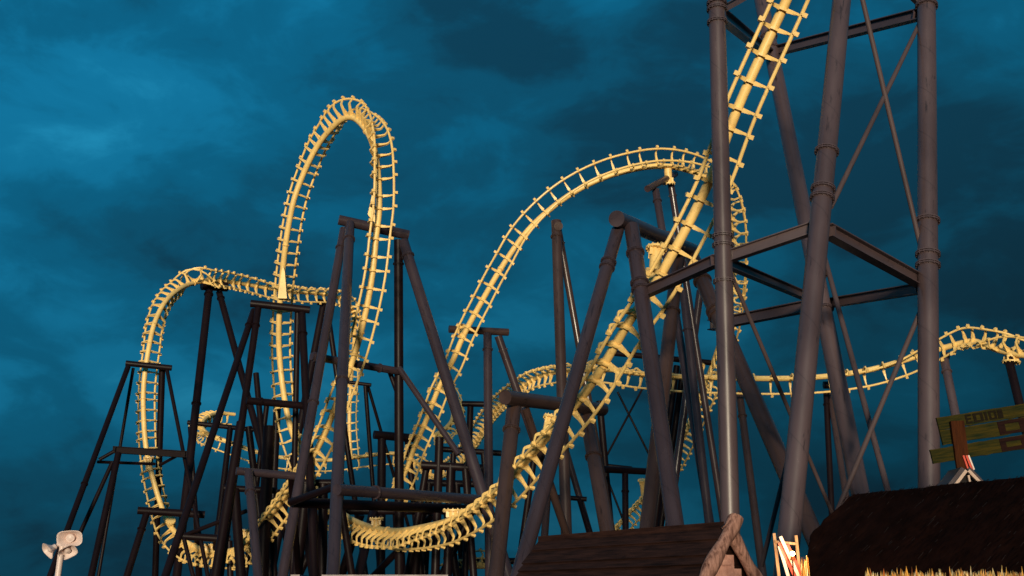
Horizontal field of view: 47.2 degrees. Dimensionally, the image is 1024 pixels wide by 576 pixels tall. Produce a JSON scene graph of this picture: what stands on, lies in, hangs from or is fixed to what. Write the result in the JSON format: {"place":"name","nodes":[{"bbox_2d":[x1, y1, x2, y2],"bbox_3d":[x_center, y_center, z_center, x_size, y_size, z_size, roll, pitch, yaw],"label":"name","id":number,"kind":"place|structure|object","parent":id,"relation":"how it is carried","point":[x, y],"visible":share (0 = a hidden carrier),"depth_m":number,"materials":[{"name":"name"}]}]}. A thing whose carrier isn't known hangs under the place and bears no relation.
{"place":"outdoors","nodes":[
{"label":"outdoors","id":0,"kind":"place"},
{"bbox_2d":[322,575,449,575],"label":"kiosk","id":1,"kind":"object","parent":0,"point":[385,575],"visible":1,"depth_m":29.14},
{"bbox_2d":[0,0,1023,575],"label":"sky","id":2,"kind":"structure","parent":0,"point":[143,143],"materials":[{"name":"blue"}]},
{"label":"ground","id":3,"kind":"structure","parent":0,"visible":0},
{"bbox_2d":[42,530,81,575],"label":"speaker pole","id":4,"kind":"object","parent":3,"relation":"on","point":[67,542],"visible":1,"depth_m":21.53,"materials":[{"name":"white plastic"}]},
{"bbox_2d":[47,360,209,575],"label":"track support","id":5,"kind":"object","parent":3,"relation":"on","point":[160,452],"visible":0.94,"depth_m":67.96,"materials":[{"name":"black metal"}]},
{"bbox_2d":[123,507,204,575],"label":"track support","id":6,"kind":"object","parent":3,"relation":"on","point":[146,512],"visible":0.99,"depth_m":67.37,"materials":[{"name":"black metal"}]},
{"bbox_2d":[182,509,246,575],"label":"track support","id":7,"kind":"object","parent":3,"relation":"on","point":[193,535],"visible":0.73,"depth_m":65.99,"materials":[{"name":"black metal"}]},
{"bbox_2d":[172,282,283,575],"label":"track support","id":8,"kind":"object","parent":3,"relation":"on","point":[195,409],"visible":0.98,"depth_m":77.33,"materials":[{"name":"black metal"}]},
{"bbox_2d":[187,406,268,575],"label":"track support","id":9,"kind":"object","parent":3,"relation":"on","point":[250,447],"visible":0.42,"depth_m":91.35,"materials":[{"name":"black metal"}]},
{"bbox_2d":[161,300,318,575],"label":"track support","id":10,"kind":"object","parent":3,"relation":"on","point":[300,344],"visible":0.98,"depth_m":60.17,"materials":[{"name":"black metal"}]},
{"bbox_2d":[135,0,809,570],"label":"roller coaster track","id":11,"kind":"structure","parent":10,"relation":"on","point":[659,266],"depth_m":57.45,"materials":[{"name":"yellow metal"}]},
{"bbox_2d":[211,421,301,575],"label":"track support","id":12,"kind":"object","parent":3,"relation":"on","point":[235,470],"visible":0.94,"depth_m":53.53,"materials":[{"name":"grey metal"}]},
{"bbox_2d":[224,372,302,575],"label":"track support","id":13,"kind":"object","parent":3,"relation":"on","point":[266,489],"visible":0.75,"depth_m":62.65,"materials":[{"name":"black metal"}]},
{"bbox_2d":[269,407,329,575],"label":"track support","id":14,"kind":"object","parent":3,"relation":"on","point":[306,563],"visible":0.09,"depth_m":69.47,"materials":[{"name":"black metal"}]},
{"bbox_2d":[277,299,367,574],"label":"track support","id":15,"kind":"object","parent":3,"relation":"on","point":[316,338],"visible":0.48,"depth_m":89.33,"materials":[{"name":"black metal"}]},
{"bbox_2d":[291,479,355,575],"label":"track support","id":16,"kind":"object","parent":3,"relation":"on","point":[322,530],"visible":0.51,"depth_m":58.81,"materials":[{"name":"black metal"}]},
{"bbox_2d":[348,380,409,557],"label":"track support","id":17,"kind":"object","parent":3,"relation":"on","point":[366,388],"visible":0.56,"depth_m":92.77,"materials":[{"name":"black metal"}]},
{"bbox_2d":[434,376,465,444],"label":"roller coaster track","id":18,"kind":"structure","parent":17,"relation":"on","point":[449,424],"depth_m":96.93,"materials":[{"name":"yellow metal"}]},
{"bbox_2d":[277,215,511,575],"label":"track support","id":19,"kind":"object","parent":3,"relation":"on","point":[337,489],"visible":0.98,"depth_m":55.20,"materials":[{"name":"grey metal"}]},
{"bbox_2d":[373,430,423,574],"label":"track support","id":20,"kind":"object","parent":3,"relation":"on","point":[382,437],"visible":0.58,"depth_m":72.70,"materials":[{"name":"black metal"}]},
{"bbox_2d":[340,510,475,575],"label":"track support","id":21,"kind":"object","parent":3,"relation":"on","point":[363,557],"visible":0.34,"depth_m":64.97,"materials":[{"name":"black metal"}]},
{"bbox_2d":[404,437,482,575],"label":"track support","id":22,"kind":"object","parent":3,"relation":"on","point":[438,465],"visible":0.8,"depth_m":61.23,"materials":[{"name":"black metal"}]},
{"bbox_2d":[443,401,501,575],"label":"track support","id":23,"kind":"object","parent":3,"relation":"on","point":[470,405],"visible":0.35,"depth_m":71.36,"materials":[{"name":"black metal"}]},
{"bbox_2d":[422,460,535,575],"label":"track support","id":24,"kind":"object","parent":3,"relation":"on","point":[458,485],"visible":0.26,"depth_m":76.67,"materials":[{"name":"black metal"}]},
{"bbox_2d":[440,548,484,568],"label":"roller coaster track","id":25,"kind":"structure","parent":24,"relation":"on","point":[480,564],"depth_m":73.91,"materials":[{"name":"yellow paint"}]},
{"bbox_2d":[448,325,559,575],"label":"track support","id":26,"kind":"object","parent":3,"relation":"on","point":[487,333],"visible":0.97,"depth_m":66.88,"materials":[{"name":"brown metal"}]},
{"bbox_2d":[488,390,613,575],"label":"track support","id":27,"kind":"object","parent":3,"relation":"on","point":[514,401],"visible":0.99,"depth_m":46.35,"materials":[{"name":"brown metal"}]},
{"bbox_2d":[541,451,592,535],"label":"track support","id":28,"kind":"object","parent":3,"relation":"on","point":[579,498],"visible":0.25,"depth_m":66.80,"materials":[{"name":"black metal"}]},
{"bbox_2d":[550,219,614,533],"bbox_3d":[3.216,6.614,61.781,3.183,22.485,8.399,-7,-17,25],"label":"track support","id":29,"kind":"object","parent":3,"relation":"on","point":[560,265],"visible":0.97,"depth_m":61.45,"materials":[{"name":"brown metal"}]},
{"bbox_2d":[596,389,647,519],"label":"track support","id":30,"kind":"object","parent":3,"relation":"on","point":[602,434],"visible":0.46,"depth_m":74.09,"materials":[{"name":"black metal"}]},
{"bbox_2d":[604,464,645,529],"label":"track support","id":31,"kind":"object","parent":3,"relation":"on","point":[624,471],"visible":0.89,"depth_m":69.83,"materials":[{"name":"black metal"}]},
{"bbox_2d":[516,513,762,575],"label":"log hut","id":32,"kind":"object","parent":3,"relation":"on","point":[711,549],"visible":1,"depth_m":24.85,"materials":[{"name":"brown wood"}]},
{"bbox_2d":[614,351,710,526],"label":"track support","id":33,"kind":"object","parent":3,"relation":"on","point":[675,401],"visible":0.29,"depth_m":71.96,"materials":[{"name":"black metal"}]},
{"bbox_2d":[510,211,819,575],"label":"track support","id":34,"kind":"object","parent":3,"relation":"on","point":[661,470],"visible":0.88,"depth_m":35.85,"materials":[{"name":"grey metal"}]},
{"bbox_2d":[644,171,720,525],"bbox_3d":[8.767,5.075,60.982,4.750,25.056,11.627,-4,-15,13],"label":"track support","id":35,"kind":"object","parent":3,"relation":"on","point":[690,358],"visible":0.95,"depth_m":62.49,"materials":[{"name":"grey metal"}]},
{"bbox_2d":[385,145,747,529],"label":"roller coaster track","id":36,"kind":"structure","parent":35,"relation":"on","point":[462,330],"depth_m":64.94,"materials":[{"name":"yellow metal"}]},
{"bbox_2d":[736,390,766,575],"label":"track support","id":37,"kind":"object","parent":3,"relation":"on","point":[753,502],"visible":0.88,"depth_m":63.62,"materials":[{"name":"brown metal"}]},
{"bbox_2d":[772,533,802,575],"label":"striped screen","id":38,"kind":"object","parent":3,"relation":"on","point":[784,549],"visible":0.94,"depth_m":18.41,"materials":[{"name":"brown wood"}]},
{"bbox_2d":[790,551,795,575],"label":"lamp","id":39,"kind":"object","parent":3,"relation":"on","point":[792,554],"visible":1,"depth_m":18.02,"materials":[{"name":"white"}]},
{"bbox_2d":[646,0,940,575],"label":"lattice tower","id":40,"kind":"structure","parent":3,"relation":"on","point":[815,231],"depth_m":34.17,"materials":[{"name":"grey metal"}]},
{"bbox_2d":[801,555,809,575],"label":"dry flowers","id":41,"kind":"object","parent":3,"relation":"on","point":[804,570],"visible":0.99,"depth_m":18.09,"materials":[{"name":"plant"}]},
{"bbox_2d":[822,381,848,514],"bbox_3d":[17.135,11.111,61.859,1.333,13.936,8.243,-2,-15,8],"label":"track support","id":42,"kind":"object","parent":3,"relation":"on","point":[829,412],"visible":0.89,"depth_m":64.53,"materials":[{"name":"black metal"}]},
{"bbox_2d":[805,476,1023,575],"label":"thatched hut","id":43,"kind":"object","parent":3,"relation":"on","point":[977,526],"visible":0.98,"depth_m":18.90,"materials":[{"name":"plant"}]},
{"bbox_2d":[865,565,1023,575],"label":"reeds","id":44,"kind":"object","parent":3,"relation":"on","point":[987,573],"visible":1,"depth_m":11.98,"materials":[{"name":"brown plant"}]},
{"bbox_2d":[940,352,959,414],"bbox_3d":[23.351,10.055,60.113,0.691,15.053,6.490,-2,-15,8],"label":"track support","id":45,"kind":"object","parent":3,"relation":"on","point":[946,371],"visible":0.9,"depth_m":63.01,"materials":[{"name":"grey metal"}]},
{"bbox_2d":[938,455,982,484],"bbox_3d":[8.210,5.124,21.025,1.480,4.184,0.730,0,-15,0],"label":"gabled hut","id":46,"kind":"object","parent":3,"relation":"on","point":[968,473],"visible":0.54,"depth_m":21.24,"materials":[{"name":"grey metal"}]},
{"bbox_2d":[929,404,1023,468],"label":"plank sign","id":47,"kind":"object","parent":3,"relation":"on","point":[957,434],"visible":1,"depth_m":22.60,"materials":[{"name":"paint"}]},
{"bbox_2d":[1005,356,1023,434],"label":"track support","id":48,"kind":"object","parent":3,"relation":"on","point":[1014,383],"visible":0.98,"depth_m":60.09,"materials":[{"name":"black metal"}]},
{"bbox_2d":[188,324,1023,478],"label":"roller coaster track","id":49,"kind":"structure","parent":48,"relation":"on","point":[208,416],"depth_m":66.83,"materials":[{"name":"yellow metal"}]}
]}

